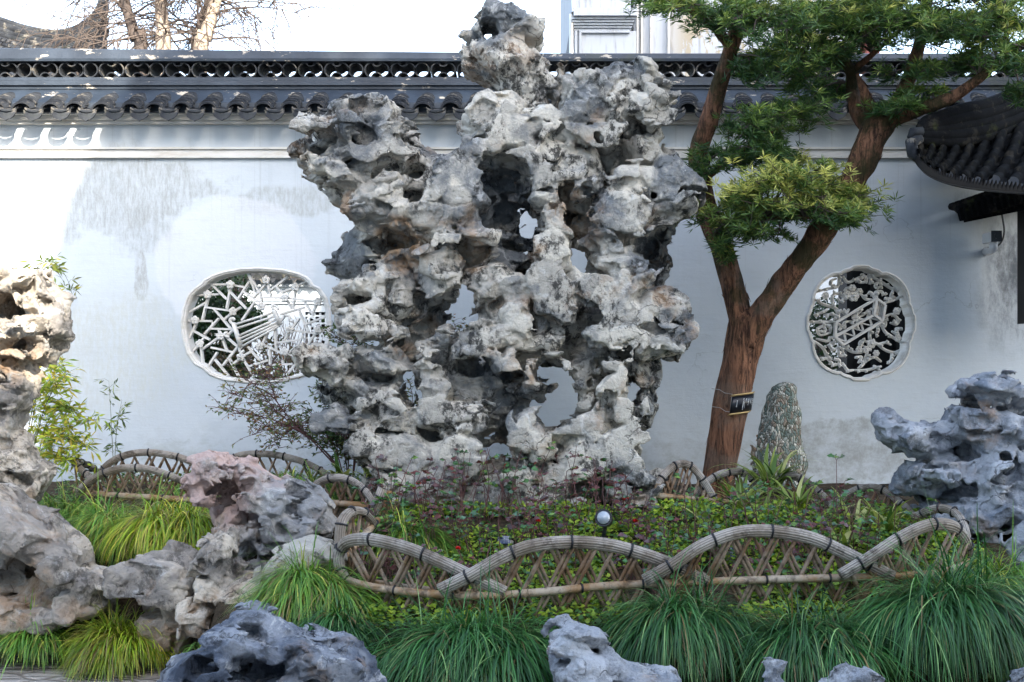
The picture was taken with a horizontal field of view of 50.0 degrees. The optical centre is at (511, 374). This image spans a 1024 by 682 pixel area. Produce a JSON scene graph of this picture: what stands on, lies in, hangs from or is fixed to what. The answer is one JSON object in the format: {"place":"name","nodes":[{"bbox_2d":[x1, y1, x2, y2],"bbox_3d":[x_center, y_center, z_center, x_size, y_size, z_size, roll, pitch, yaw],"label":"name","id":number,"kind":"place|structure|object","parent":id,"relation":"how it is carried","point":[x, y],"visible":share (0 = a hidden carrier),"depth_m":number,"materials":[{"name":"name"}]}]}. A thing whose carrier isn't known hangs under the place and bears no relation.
{"place":"outdoors","nodes":[
{"label":"outdoors","id":0,"kind":"place"},
{"bbox_2d":[11,252,81,294],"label":"bamboo","id":1,"kind":"object","parent":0,"point":[55,267],"visible":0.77,"depth_m":6.80,"materials":[{"name":"green plant"}]},
{"bbox_2d":[0,0,108,75],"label":"swept roof pavilion","id":2,"kind":"structure","parent":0,"point":[10,30],"depth_m":13.89,"materials":[{"name":"tile"}]},
{"bbox_2d":[0,650,189,681],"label":"paving","id":3,"kind":"structure","parent":0,"point":[36,673],"depth_m":5.52,"materials":[{"name":"stone"}]},
{"bbox_2d":[0,483,122,651],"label":"boulder","id":4,"kind":"object","parent":3,"relation":"on","point":[47,554],"visible":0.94,"depth_m":5.58,"materials":[{"name":"stone"}]},
{"bbox_2d":[0,265,76,501],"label":"scholar rock","id":5,"kind":"object","parent":4,"relation":"on","point":[36,325],"visible":0.95,"depth_m":6.13,"materials":[{"name":"stone"}]},
{"bbox_2d":[94,539,198,656],"bbox_3d":[-1.836,1.174,5.657,0.546,0.610,0.527,0,0,0],"label":"boulder","id":6,"kind":"object","parent":3,"relation":"on","point":[159,583],"visible":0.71,"depth_m":5.44,"materials":[{"name":"stone"}]},
{"bbox_2d":[156,606,386,681],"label":"boulder","id":7,"kind":"object","parent":3,"relation":"on","point":[250,646],"visible":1,"depth_m":4.10,"materials":[{"name":"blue stone"}]},
{"bbox_2d":[540,614,681,681],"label":"boulder","id":8,"kind":"object","parent":3,"relation":"on","point":[576,651],"visible":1,"depth_m":4.31,"materials":[{"name":"grey stone"}]},
{"bbox_2d":[761,657,787,681],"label":"boulder","id":9,"kind":"object","parent":3,"relation":"on","point":[774,670],"visible":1,"depth_m":4.40,"materials":[{"name":"grey stone"}]},
{"bbox_2d":[818,661,884,681],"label":"boulder","id":10,"kind":"object","parent":3,"relation":"on","point":[845,672],"visible":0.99,"depth_m":4.36,"materials":[{"name":"grey stone"}]},
{"bbox_2d":[77,0,363,75],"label":"bare tree","id":11,"kind":"object","parent":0,"point":[212,4],"visible":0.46,"depth_m":12.45,"materials":[{"name":"brown plant"}]},
{"bbox_2d":[195,273,325,378],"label":"wall","id":12,"kind":"structure","parent":0,"point":[305,291],"depth_m":21.00,"materials":[{"name":"paint"}]},
{"bbox_2d":[306,312,325,345],"bbox_3d":[-3.747,-0.770,21.200,0.450,0.874,0.300,0,0,0],"label":"lattice window","id":13,"kind":"structure","parent":12,"relation":"in","point":[317,315],"depth_m":21.06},
{"bbox_2d":[0,0,1023,76],"label":"sky","id":14,"kind":"structure","parent":0,"point":[386,25],"materials":[{"name":"white"}]},
{"bbox_2d":[7,480,1023,681],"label":"garden soil","id":15,"kind":"structure","parent":0,"point":[218,616],"depth_m":5.76,"materials":[{"name":"soil"}]},
{"bbox_2d":[0,591,83,679],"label":"sedge tuft","id":16,"kind":"object","parent":15,"relation":"on","point":[18,642],"visible":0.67,"depth_m":5.54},
{"bbox_2d":[26,356,118,479],"bbox_3d":[-2.934,0.295,7.123,0.842,0.878,0.472,0,0,34],"label":"bamboo","id":17,"kind":"object","parent":15,"relation":"on","point":[48,436],"visible":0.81,"depth_m":7.07,"materials":[{"name":"green plant"}]},
{"bbox_2d":[37,466,111,520],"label":"sedge tuft","id":18,"kind":"object","parent":15,"relation":"on","point":[61,505],"visible":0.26,"depth_m":6.51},
{"bbox_2d":[44,575,187,681],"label":"sedge tuft","id":19,"kind":"object","parent":15,"relation":"on","point":[116,641],"visible":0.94,"depth_m":5.42,"materials":[{"name":"plant"}]},
{"bbox_2d":[56,476,177,565],"bbox_3d":[-2.325,0.854,6.260,0.924,0.639,0.885,0,0,0],"label":"sedge tuft","id":20,"kind":"object","parent":15,"relation":"on","point":[82,525],"visible":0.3,"depth_m":6.20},
{"bbox_2d":[73,470,213,564],"bbox_3d":[-1.919,0.894,6.234,1.112,0.679,0.854,0,0,0],"label":"sedge tuft","id":21,"kind":"object","parent":15,"relation":"on","point":[157,532],"visible":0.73,"depth_m":6.06,"materials":[{"name":"plant"}]},
{"bbox_2d":[128,475,217,517],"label":"sedge tuft","id":22,"kind":"object","parent":15,"relation":"on","point":[175,494],"visible":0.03,"depth_m":6.85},
{"bbox_2d":[175,527,263,640],"bbox_3d":[-1.429,1.065,5.505,0.514,0.584,0.431,0,0,0],"label":"boulder","id":23,"kind":"object","parent":15,"relation":"on","point":[217,568],"visible":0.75,"depth_m":5.36,"materials":[{"name":"stone"}]},
{"bbox_2d":[44,470,409,566],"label":"leafy undergrowth","id":24,"kind":"object","parent":15,"relation":"on","point":[357,496],"visible":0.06,"depth_m":7.46,"materials":[{"name":"green plant"}]},
{"bbox_2d":[94,378,131,465],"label":"bamboo","id":25,"kind":"object","parent":24,"relation":"on","point":[107,447],"visible":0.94,"depth_m":7.88,"materials":[{"name":"green plant"}]},
{"bbox_2d":[71,448,391,526],"bbox_3d":[-1.688,0.709,6.997,2.596,0.408,1.196,0,0,22],"label":"bamboo fence","id":26,"kind":"object","parent":15,"relation":"on","point":[106,469],"visible":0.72,"depth_m":6.72,"materials":[{"name":"beige wood"}]},
{"bbox_2d":[179,449,336,570],"bbox_3d":[-1.349,0.751,5.907,0.811,0.704,0.609,0,0,0],"label":"pink rock","id":27,"kind":"object","parent":15,"relation":"on","point":[253,502],"visible":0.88,"depth_m":5.71,"materials":[{"name":"stone"}]},
{"bbox_2d":[232,600,284,619],"bbox_3d":[-1.150,1.111,4.987,0.222,0.164,0.179,0,0,-21],"label":"boulder","id":28,"kind":"object","parent":15,"relation":"on","point":[241,606],"visible":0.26,"depth_m":4.98,"materials":[{"name":"grey stone"}]},
{"bbox_2d":[205,354,343,472],"bbox_3d":[-1.614,0.266,7.416,1.000,0.807,0.513,0,0,0],"label":"nandina","id":29,"kind":"object","parent":15,"relation":"on","point":[288,424],"visible":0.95,"depth_m":7.39,"materials":[{"name":"brown plant"}]},
{"bbox_2d":[244,534,334,600],"bbox_3d":[-1.086,0.996,5.461,0.455,0.374,0.369,0,0,0],"label":"boulder","id":30,"kind":"object","parent":15,"relation":"on","point":[320,542],"visible":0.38,"depth_m":5.34,"materials":[{"name":"stone"}]},
{"bbox_2d":[222,524,399,631],"bbox_3d":[-0.928,1.053,5.174,0.918,0.664,0.861,0,0,0],"label":"sedge tuft","id":31,"kind":"object","parent":15,"relation":"on","point":[301,588],"visible":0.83,"depth_m":5.04,"materials":[{"name":"plant"}]},
{"bbox_2d":[274,458,354,499],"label":"sedge tuft","id":32,"kind":"object","parent":15,"relation":"on","point":[329,487],"visible":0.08,"depth_m":6.91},
{"bbox_2d":[298,319,373,476],"bbox_3d":[-1.152,0.169,7.459,0.588,1.110,0.661,0,0,0],"label":"nandina","id":33,"kind":"object","parent":15,"relation":"on","point":[339,439],"visible":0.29,"depth_m":7.40,"materials":[{"name":"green plant"}]},
{"bbox_2d":[286,580,399,657],"bbox_3d":[-0.821,1.157,4.905,0.728,0.451,0.581,0,0,0],"label":"sedge tuft","id":34,"kind":"object","parent":15,"relation":"on","point":[339,624],"visible":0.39,"depth_m":4.86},
{"bbox_2d":[356,535,405,578],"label":"rose bush","id":35,"kind":"object","parent":15,"relation":"on","point":[391,560],"visible":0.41,"depth_m":5.41,"materials":[{"name":"green plant"}]},
{"bbox_2d":[352,455,417,529],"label":"rose bush","id":36,"kind":"object","parent":15,"relation":"on","point":[390,495],"visible":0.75,"depth_m":5.99,"materials":[{"name":"green plant"}]},
{"bbox_2d":[369,500,420,553],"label":"rose bush","id":37,"kind":"object","parent":15,"relation":"on","point":[391,517],"visible":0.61,"depth_m":5.77,"materials":[{"name":"green plant"}]},
{"bbox_2d":[350,617,439,681],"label":"sedge tuft","id":38,"kind":"object","parent":15,"relation":"on","point":[384,661],"visible":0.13,"depth_m":4.66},
{"bbox_2d":[355,487,473,574],"bbox_3d":[-0.488,0.849,5.757,0.741,0.518,0.616,0,0,-18],"label":"sedge tuft","id":39,"kind":"object","parent":15,"relation":"on","point":[442,539],"visible":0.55,"depth_m":5.68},
{"bbox_2d":[396,470,435,518],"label":"rose bush","id":40,"kind":"object","parent":15,"relation":"on","point":[415,472],"visible":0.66,"depth_m":6.36,"materials":[{"name":"green plant"}]},
{"bbox_2d":[402,484,466,551],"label":"rose bush","id":41,"kind":"object","parent":15,"relation":"on","point":[437,516],"visible":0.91,"depth_m":5.65,"materials":[{"name":"green plant"}]},
{"bbox_2d":[420,457,463,522],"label":"rose bush","id":42,"kind":"object","parent":15,"relation":"on","point":[427,478],"visible":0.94,"depth_m":6.22,"materials":[{"name":"green plant"}]},
{"bbox_2d":[432,490,474,546],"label":"rose bush","id":43,"kind":"object","parent":15,"relation":"on","point":[438,522],"visible":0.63,"depth_m":5.83,"materials":[{"name":"green plant"}]},
{"bbox_2d":[447,466,493,532],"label":"rose bush","id":44,"kind":"object","parent":15,"relation":"on","point":[455,488],"visible":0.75,"depth_m":6.09,"materials":[{"name":"green plant"}]},
{"bbox_2d":[445,449,498,520],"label":"rose bush","id":45,"kind":"object","parent":15,"relation":"on","point":[486,462],"visible":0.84,"depth_m":6.31,"materials":[{"name":"green plant"}]},
{"bbox_2d":[446,501,503,564],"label":"rose bush","id":46,"kind":"object","parent":15,"relation":"on","point":[487,527],"visible":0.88,"depth_m":5.65,"materials":[{"name":"green plant"}]},
{"bbox_2d":[357,533,595,681],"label":"sedge tuft","id":47,"kind":"object","parent":15,"relation":"on","point":[498,652],"visible":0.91,"depth_m":4.62,"materials":[{"name":"plant"}]},
{"bbox_2d":[287,0,707,517],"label":"scholar rock","id":48,"kind":"object","parent":15,"relation":"on","point":[583,161],"visible":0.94,"depth_m":6.53,"materials":[{"name":"stone"}]},
{"bbox_2d":[479,462,528,518],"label":"rose bush","id":49,"kind":"object","parent":15,"relation":"on","point":[510,482],"visible":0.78,"depth_m":6.42,"materials":[{"name":"green plant"}]},
{"bbox_2d":[487,448,527,521],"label":"rose bush","id":50,"kind":"object","parent":15,"relation":"on","point":[496,456],"visible":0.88,"depth_m":6.36,"materials":[{"name":"green plant"}]},
{"bbox_2d":[0,48,1023,483],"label":"garden wall","id":51,"kind":"structure","parent":15,"relation":"on","point":[154,204],"depth_m":8.40,"materials":[{"name":"paint"}]},
{"bbox_2d":[180,267,330,383],"bbox_3d":[-1.960,-0.370,8.469,1.157,0.896,0.162,0,0,0],"label":"lattice window","id":52,"kind":"structure","parent":51,"relation":"in","point":[187,318],"depth_m":8.44,"materials":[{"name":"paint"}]},
{"bbox_2d":[806,265,915,381],"bbox_3d":[2.670,-0.390,8.469,0.845,0.895,0.162,0,0,0],"label":"lattice window","id":53,"kind":"structure","parent":51,"relation":"in","point":[878,311],"depth_m":8.45,"materials":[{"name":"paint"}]},
{"bbox_2d":[905,92,1023,323],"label":"corner pavilion","id":54,"kind":"structure","parent":51,"relation":"attached to","point":[977,145],"depth_m":6.72,"materials":[{"name":"tile"}]},
{"bbox_2d":[948,191,1023,221],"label":"side wall coping","id":55,"kind":"object","parent":54,"relation":"attached to","point":[982,205],"visible":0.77,"depth_m":7.94,"materials":[{"name":"tile"}]},
{"bbox_2d":[982,215,1004,255],"bbox_3d":[3.626,-1.064,8.258,0.162,0.323,0.272,0,0,22],"label":"security camera","id":56,"kind":"object","parent":51,"relation":"attached to","point":[992,238],"visible":0.98,"depth_m":8.20,"materials":[{"name":"white plastic"}]},
{"bbox_2d":[494,494,542,565],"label":"rose bush","id":57,"kind":"object","parent":15,"relation":"on","point":[511,526],"visible":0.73,"depth_m":5.64,"materials":[{"name":"green plant"}]},
{"bbox_2d":[507,472,553,542],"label":"rose bush","id":58,"kind":"object","parent":15,"relation":"on","point":[544,498],"visible":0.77,"depth_m":5.84,"materials":[{"name":"green plant"}]},
{"bbox_2d":[510,506,555,537],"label":"rose bush","id":59,"kind":"object","parent":15,"relation":"on","point":[515,514],"visible":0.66,"depth_m":5.93,"materials":[{"name":"green plant"}]},
{"bbox_2d":[509,466,566,531],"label":"rose bush","id":60,"kind":"object","parent":15,"relation":"on","point":[556,483],"visible":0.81,"depth_m":6.13,"materials":[{"name":"green plant"}]},
{"bbox_2d":[537,501,583,556],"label":"rose bush","id":61,"kind":"object","parent":15,"relation":"on","point":[559,524],"visible":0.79,"depth_m":5.71,"materials":[{"name":"green plant"}]},
{"bbox_2d":[557,458,609,511],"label":"rose bush","id":62,"kind":"object","parent":15,"relation":"on","point":[584,480],"visible":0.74,"depth_m":6.36,"materials":[{"name":"green plant"}]},
{"bbox_2d":[564,454,632,534],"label":"rose bush","id":63,"kind":"object","parent":15,"relation":"on","point":[610,485],"visible":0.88,"depth_m":6.05,"materials":[{"name":"green plant"}]},
{"bbox_2d":[595,509,612,551],"bbox_3d":[0.495,0.837,5.830,0.092,0.252,0.146,0,0,14],"label":"garden spotlight","id":64,"kind":"object","parent":15,"relation":"on","point":[604,518],"visible":0.96,"depth_m":5.77,"materials":[{"name":"black plastic"}]},
{"bbox_2d":[581,464,634,520],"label":"rose bush","id":65,"kind":"object","parent":15,"relation":"on","point":[599,469],"visible":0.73,"depth_m":6.24,"materials":[{"name":"green plant"}]},
{"bbox_2d":[609,493,656,540],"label":"rose bush","id":66,"kind":"object","parent":15,"relation":"on","point":[623,510],"visible":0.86,"depth_m":5.94,"materials":[{"name":"green plant"}]},
{"bbox_2d":[614,472,651,516],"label":"rose bush","id":67,"kind":"object","parent":15,"relation":"on","point":[625,498],"visible":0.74,"depth_m":6.15,"materials":[{"name":"green plant"}]},
{"bbox_2d":[333,503,974,625],"bbox_3d":[0.739,0.943,5.399,3.225,0.574,0.873,0,0,-3],"label":"bamboo fence","id":68,"kind":"object","parent":15,"relation":"on","point":[347,544],"visible":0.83,"depth_m":5.09,"materials":[{"name":"beige wood"}]},
{"bbox_2d":[633,506,679,550],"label":"rose bush","id":69,"kind":"object","parent":15,"relation":"on","point":[640,536],"visible":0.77,"depth_m":5.73,"materials":[{"name":"green plant"}]},
{"bbox_2d":[325,495,993,628],"bbox_3d":[0.762,0.946,5.777,3.394,0.438,1.877,0,0,0],"label":"clover carpet","id":70,"kind":"object","parent":15,"relation":"on","point":[657,512],"visible":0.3,"depth_m":5.73,"materials":[{"name":"green plant"}]},
{"bbox_2d":[305,614,1022,681],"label":"shade undergrowth","id":71,"kind":"object","parent":15,"relation":"on","point":[605,624],"visible":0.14,"depth_m":4.77,"materials":[{"name":"green plant"}]},
{"bbox_2d":[644,504,701,578],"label":"rose bush","id":72,"kind":"object","parent":15,"relation":"on","point":[658,533],"visible":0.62,"depth_m":5.49,"materials":[{"name":"green plant"}]},
{"bbox_2d":[666,473,697,544],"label":"rose bush","id":73,"kind":"object","parent":15,"relation":"on","point":[683,511],"visible":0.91,"depth_m":5.90,"materials":[{"name":"green plant"}]},
{"bbox_2d":[572,525,820,681],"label":"sedge tuft","id":74,"kind":"object","parent":15,"relation":"on","point":[688,633],"visible":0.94,"depth_m":4.67,"materials":[{"name":"plant"}]},
{"bbox_2d":[683,515,747,570],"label":"rose bush","id":75,"kind":"object","parent":15,"relation":"on","point":[705,524],"visible":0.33,"depth_m":5.58,"materials":[{"name":"green plant"}]},
{"bbox_2d":[696,491,756,540],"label":"rose bush","id":76,"kind":"object","parent":15,"relation":"on","point":[726,506],"visible":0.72,"depth_m":5.97,"materials":[{"name":"green plant"}]},
{"bbox_2d":[704,474,782,513],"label":"strap leaf plant","id":77,"kind":"object","parent":15,"relation":"on","point":[739,488],"visible":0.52,"depth_m":6.48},
{"bbox_2d":[729,472,794,548],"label":"rose bush","id":78,"kind":"object","parent":15,"relation":"on","point":[755,497],"visible":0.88,"depth_m":5.83,"materials":[{"name":"green plant"}]},
{"bbox_2d":[708,443,822,487],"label":"strap leaf plant","id":79,"kind":"object","parent":15,"relation":"on","point":[770,470],"visible":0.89,"depth_m":6.77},
{"bbox_2d":[752,382,807,488],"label":"stone spire","id":80,"kind":"structure","parent":15,"relation":"on","point":[779,428],"depth_m":7.52,"materials":[{"name":"stone"}]},
{"bbox_2d":[653,460,914,523],"bbox_3d":[1.629,0.746,6.598,1.538,0.452,0.593,0,0,13],"label":"bamboo fence","id":81,"kind":"object","parent":15,"relation":"on","point":[702,486],"visible":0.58,"depth_m":6.66,"materials":[{"name":"beige wood"}]},
{"bbox_2d":[762,475,826,513],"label":"strap leaf plant","id":82,"kind":"object","parent":15,"relation":"on","point":[798,493],"visible":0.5,"depth_m":6.57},
{"bbox_2d":[786,483,844,565],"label":"rose bush","id":83,"kind":"object","parent":15,"relation":"on","point":[828,498],"visible":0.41,"depth_m":5.71,"materials":[{"name":"green plant"}]},
{"bbox_2d":[778,480,863,547],"bbox_3d":[1.621,0.756,5.810,0.243,0.394,0.468,0,0,-41],"label":"rose bush","id":84,"kind":"object","parent":15,"relation":"on","point":[859,494],"visible":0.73,"depth_m":5.82,"materials":[{"name":"green plant"}]},
{"bbox_2d":[705,559,938,681],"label":"sedge tuft","id":85,"kind":"object","parent":15,"relation":"on","point":[829,648],"visible":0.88,"depth_m":4.57,"materials":[{"name":"plant"}]},
{"bbox_2d":[621,0,1023,498],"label":"yew tree","id":86,"kind":"object","parent":15,"relation":"on","point":[829,208],"visible":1,"depth_m":6.81,"materials":[{"name":"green plant"}]},
{"bbox_2d":[712,388,754,415],"bbox_3d":[1.448,0.182,7.204,0.285,0.178,0.123,0,0,16],"label":"tree plaque","id":87,"kind":"object","parent":86,"relation":"attached to","point":[741,403],"visible":1,"depth_m":7.16,"materials":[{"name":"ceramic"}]},
{"bbox_2d":[795,516,852,593],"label":"rose bush","id":88,"kind":"object","parent":15,"relation":"on","point":[818,519],"visible":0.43,"depth_m":5.43,"materials":[{"name":"green plant"}]},
{"bbox_2d":[809,512,872,555],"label":"strap leaf plant","id":89,"kind":"object","parent":15,"relation":"on","point":[845,537],"visible":0.2,"depth_m":5.76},
{"bbox_2d":[826,453,876,546],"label":"rose bush","id":90,"kind":"object","parent":15,"relation":"on","point":[844,494],"visible":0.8,"depth_m":5.89,"materials":[{"name":"green plant"}]},
{"bbox_2d":[821,511,884,551],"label":"leaf plant","id":91,"kind":"object","parent":15,"relation":"on","point":[860,521],"visible":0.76,"depth_m":5.60,"materials":[{"name":"green plant"}]},
{"bbox_2d":[808,487,907,538],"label":"strap leaf plant","id":92,"kind":"object","parent":15,"relation":"on","point":[857,511],"visible":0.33,"depth_m":6.11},
{"bbox_2d":[838,496,929,537],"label":"strap leaf plant","id":93,"kind":"object","parent":15,"relation":"on","point":[889,526],"visible":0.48,"depth_m":5.94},
{"bbox_2d":[793,477,1023,681],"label":"sedge tuft","id":94,"kind":"object","parent":15,"relation":"on","point":[978,616],"visible":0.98,"depth_m":4.60,"materials":[{"name":"plant"}]},
{"bbox_2d":[871,369,1023,543],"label":"scholar rock","id":95,"kind":"object","parent":15,"relation":"on","point":[968,453],"visible":0.88,"depth_m":5.98,"materials":[{"name":"grey stone"}]},
{"bbox_2d":[906,522,1023,594],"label":"sedge tuft","id":96,"kind":"object","parent":15,"relation":"on","point":[992,567],"visible":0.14,"depth_m":5.17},
{"bbox_2d":[998,520,1023,574],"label":"boulder","id":97,"kind":"object","parent":15,"relation":"on","point":[1018,533],"visible":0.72,"depth_m":5.33,"materials":[{"name":"grey stone"}]},
{"bbox_2d":[560,0,879,75],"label":"white house","id":98,"kind":"structure","parent":0,"point":[596,26],"depth_m":12.55,"materials":[{"name":"paint"}]},
{"bbox_2d":[809,277,837,370],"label":"side wall","id":99,"kind":"structure","parent":0,"point":[825,284],"depth_m":12.00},
{"label":"courtyard ground","id":100,"kind":"structure","parent":0,"visible":0},
{"bbox_2d":[0,0,289,75],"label":"bare tree","id":101,"kind":"object","parent":100,"relation":"on","point":[136,30],"visible":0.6,"depth_m":12.43,"materials":[{"name":"plant"}]},
{"bbox_2d":[32,0,264,75],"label":"bare tree","id":102,"kind":"object","parent":100,"relation":"on","point":[160,22],"visible":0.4,"depth_m":12.38,"materials":[{"name":"brown plant"}]},
{"bbox_2d":[55,0,331,50],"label":"bare tree","id":103,"kind":"object","parent":100,"relation":"on","point":[173,13],"visible":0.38,"depth_m":12.88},
{"bbox_2d":[192,279,254,376],"bbox_3d":[-3.179,-0.024,11.510,0.954,2.157,1.086,0,0,0],"label":"courtyard bush","id":104,"kind":"object","parent":100,"relation":"on","point":[219,301],"visible":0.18,"depth_m":11.30,"materials":[{"name":"green plant"}]},
{"bbox_2d":[221,274,252,373],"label":"courtyard bush","id":105,"kind":"object","parent":100,"relation":"on","point":[242,281],"visible":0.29,"depth_m":12.20,"materials":[{"name":"green plant"}]},
{"bbox_2d":[214,301,269,370],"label":"courtyard bush","id":106,"kind":"object","parent":100,"relation":"on","point":[254,312],"visible":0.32,"depth_m":11.88,"materials":[{"name":"green plant"}]},
{"bbox_2d":[209,333,299,379],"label":"courtyard bush","id":107,"kind":"object","parent":100,"relation":"on","point":[289,359],"visible":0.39,"depth_m":10.89,"materials":[{"name":"green plant"}]},
{"bbox_2d":[252,315,322,378],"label":"bare shrub","id":108,"kind":"object","parent":100,"relation":"on","point":[289,338],"visible":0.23,"depth_m":12.92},
{"bbox_2d":[809,296,837,362],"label":"courtyard bush","id":109,"kind":"object","parent":100,"relation":"on","point":[814,326],"visible":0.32,"depth_m":10.44,"materials":[{"name":"green plant"}]},
{"bbox_2d":[838,271,904,376],"bbox_3d":[3.844,-0.325,9.375,1.935,2.850,1.050,0,0,0],"label":"timber gallery","id":110,"kind":"object","parent":100,"relation":"on","point":[849,361],"visible":0.08,"depth_m":9.60,"materials":[{"name":"wood"}]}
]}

